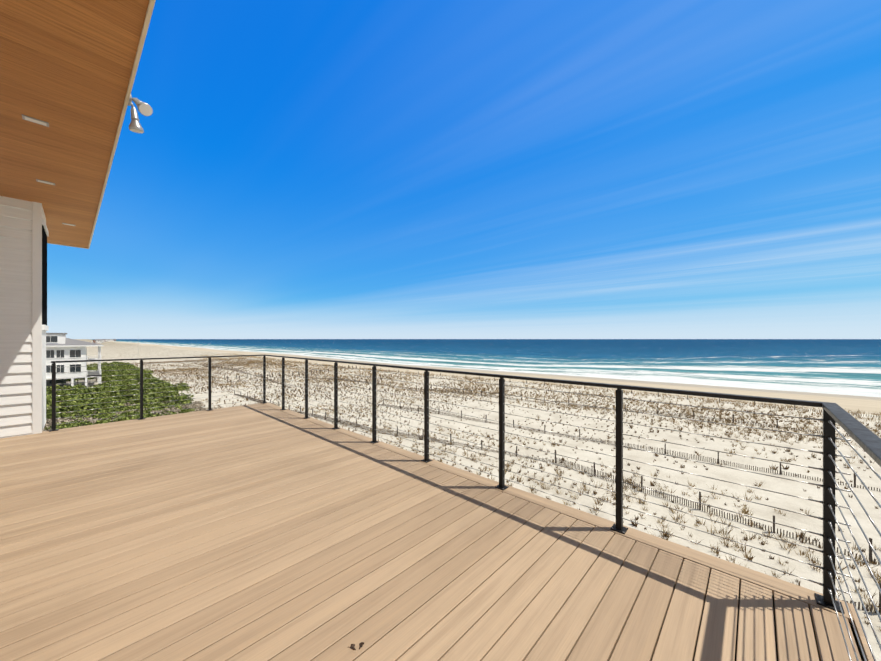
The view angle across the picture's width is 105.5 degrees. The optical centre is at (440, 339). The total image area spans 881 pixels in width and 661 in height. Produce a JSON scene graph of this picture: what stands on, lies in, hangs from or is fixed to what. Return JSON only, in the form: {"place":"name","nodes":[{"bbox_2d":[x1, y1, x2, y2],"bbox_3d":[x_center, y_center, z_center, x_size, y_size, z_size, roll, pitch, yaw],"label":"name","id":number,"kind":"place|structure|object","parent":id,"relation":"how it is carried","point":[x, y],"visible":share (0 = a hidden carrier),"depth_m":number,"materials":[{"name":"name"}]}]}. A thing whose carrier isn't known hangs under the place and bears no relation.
{"place":"outdoors","nodes":[
{"label":"outdoors","id":0,"kind":"place"},
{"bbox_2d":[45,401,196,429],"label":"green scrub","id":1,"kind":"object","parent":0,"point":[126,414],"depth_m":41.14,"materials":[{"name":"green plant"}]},
{"bbox_2d":[0,402,873,660],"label":"deck border boards","id":2,"kind":"object","parent":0,"point":[792,590],"visible":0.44,"depth_m":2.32,"materials":[{"name":"beige wood"}]},
{"bbox_2d":[0,196,45,436],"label":"siding wall","id":3,"kind":"structure","parent":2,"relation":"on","point":[15,316],"depth_m":4.86,"materials":[{"name":"white wood"}]},
{"bbox_2d":[0,201,48,437],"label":"corner trim","id":4,"kind":"structure","parent":3,"relation":"attached to","point":[40,232],"depth_m":5.00,"materials":[{"name":"white wood"}]},
{"bbox_2d":[47,0,155,248],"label":"roof fascia","id":5,"kind":"structure","parent":3,"relation":"on","point":[151,4],"depth_m":2.77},
{"bbox_2d":[0,0,148,247],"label":"soffit","id":6,"kind":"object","parent":5,"relation":"attached to","point":[66,66],"visible":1,"depth_m":2.83,"materials":[{"name":"brown wood"}]},
{"bbox_2d":[22,114,74,225],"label":"recessed lights","id":7,"kind":"object","parent":6,"relation":"in","point":[34,120],"visible":0.98,"depth_m":3.15},
{"bbox_2d":[128,94,152,132],"bbox_3d":[-2.614,-1.979,2.898,0.320,0.280,0.126,0,0,34],"label":"outdoor floodlight","id":8,"kind":"object","parent":5,"relation":"attached to","point":[144,109],"visible":0.98,"depth_m":2.90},
{"bbox_2d":[351,642,363,649],"bbox_3d":[-0.387,1.405,1.531,0.071,0.020,0.034,0,0,-25],"label":"debris","id":9,"kind":"object","parent":2,"relation":"on","point":[361,644],"visible":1,"depth_m":1.53,"materials":[{"name":"brown"}]},
{"bbox_2d":[49,356,844,613],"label":"railing posts","id":10,"kind":"object","parent":2,"relation":"on","point":[825,599],"visible":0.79,"depth_m":2.47,"materials":[{"name":"black metal"}]},
{"bbox_2d":[56,365,850,609],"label":"railing cable fittings","id":11,"kind":"object","parent":10,"relation":"attached to","point":[830,507],"visible":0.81,"depth_m":1.79,"materials":[{"name":"metal"}]},
{"bbox_2d":[51,354,880,466],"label":"handrail","id":12,"kind":"object","parent":10,"relation":"on","point":[867,440],"visible":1,"depth_m":2.06,"materials":[{"name":"black metal"}]},
{"bbox_2d":[61,359,880,660],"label":"railing cables","id":13,"kind":"object","parent":10,"relation":"attached to","point":[874,525],"visible":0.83,"depth_m":2.20,"materials":[{"name":"grey metal"}]},
{"bbox_2d":[46,0,880,338],"label":"sky","id":14,"kind":"structure","parent":0,"point":[298,169],"materials":[{"name":"blue"}]},
{"bbox_2d":[47,339,880,660],"bbox_3d":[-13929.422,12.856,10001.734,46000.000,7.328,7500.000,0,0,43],"label":"beach dunes","id":15,"kind":"structure","parent":0,"point":[699,439],"depth_m":30.46,"materials":[{"name":"beige sand"}]},
{"bbox_2d":[46,333,115,390],"bbox_3d":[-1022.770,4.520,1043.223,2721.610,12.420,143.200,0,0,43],"label":"neighbour houses","id":16,"kind":"structure","parent":15,"relation":"on","point":[60,347],"depth_m":67.11,"materials":[{"name":"white"}]},
{"bbox_2d":[46,361,193,419],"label":"shrubs","id":17,"kind":"object","parent":15,"relation":"on","point":[115,367],"depth_m":56.31,"materials":[{"name":"green plant"}]},
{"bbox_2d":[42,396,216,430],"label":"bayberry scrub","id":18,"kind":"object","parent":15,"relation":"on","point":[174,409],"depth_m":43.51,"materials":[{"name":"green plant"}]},
{"bbox_2d":[131,358,880,429],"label":"dune grass plugs","id":19,"kind":"object","parent":15,"relation":"on","point":[244,382],"visible":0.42,"depth_m":79.06,"materials":[{"name":"brown plant"}]},
{"bbox_2d":[153,361,880,630],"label":"dune grass clumps","id":20,"kind":"object","parent":15,"relation":"on","point":[684,493],"visible":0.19,"depth_m":29.02,"materials":[{"name":"brown plant"}]},
{"bbox_2d":[195,353,880,450],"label":"dune grass","id":21,"kind":"structure","parent":15,"relation":"on","point":[610,400],"depth_m":55.68,"materials":[{"name":"beige plant"}]},
{"bbox_2d":[206,364,880,612],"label":"sand fences","id":22,"kind":"object","parent":15,"relation":"on","point":[485,449],"visible":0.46,"depth_m":31.34,"materials":[{"name":"brown wood"}]},
{"bbox_2d":[218,394,879,623],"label":"dune grass plugs","id":23,"kind":"object","parent":15,"relation":"on","point":[681,466],"visible":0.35,"depth_m":34.71,"materials":[{"name":"brown plant"}]},
{"bbox_2d":[90,339,880,396],"bbox_3d":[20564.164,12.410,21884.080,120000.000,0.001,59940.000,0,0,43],"label":"sea water","id":24,"kind":"structure","parent":0,"point":[841,366],"depth_m":238.76,"materials":[{"name":"blue liquid"}]},
{"bbox_2d":[651,563,819,660],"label":"deck board gaps","id":25,"kind":"object","parent":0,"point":[738,622],"depth_m":1.68,"materials":[{"name":"brown wood"}]}
]}

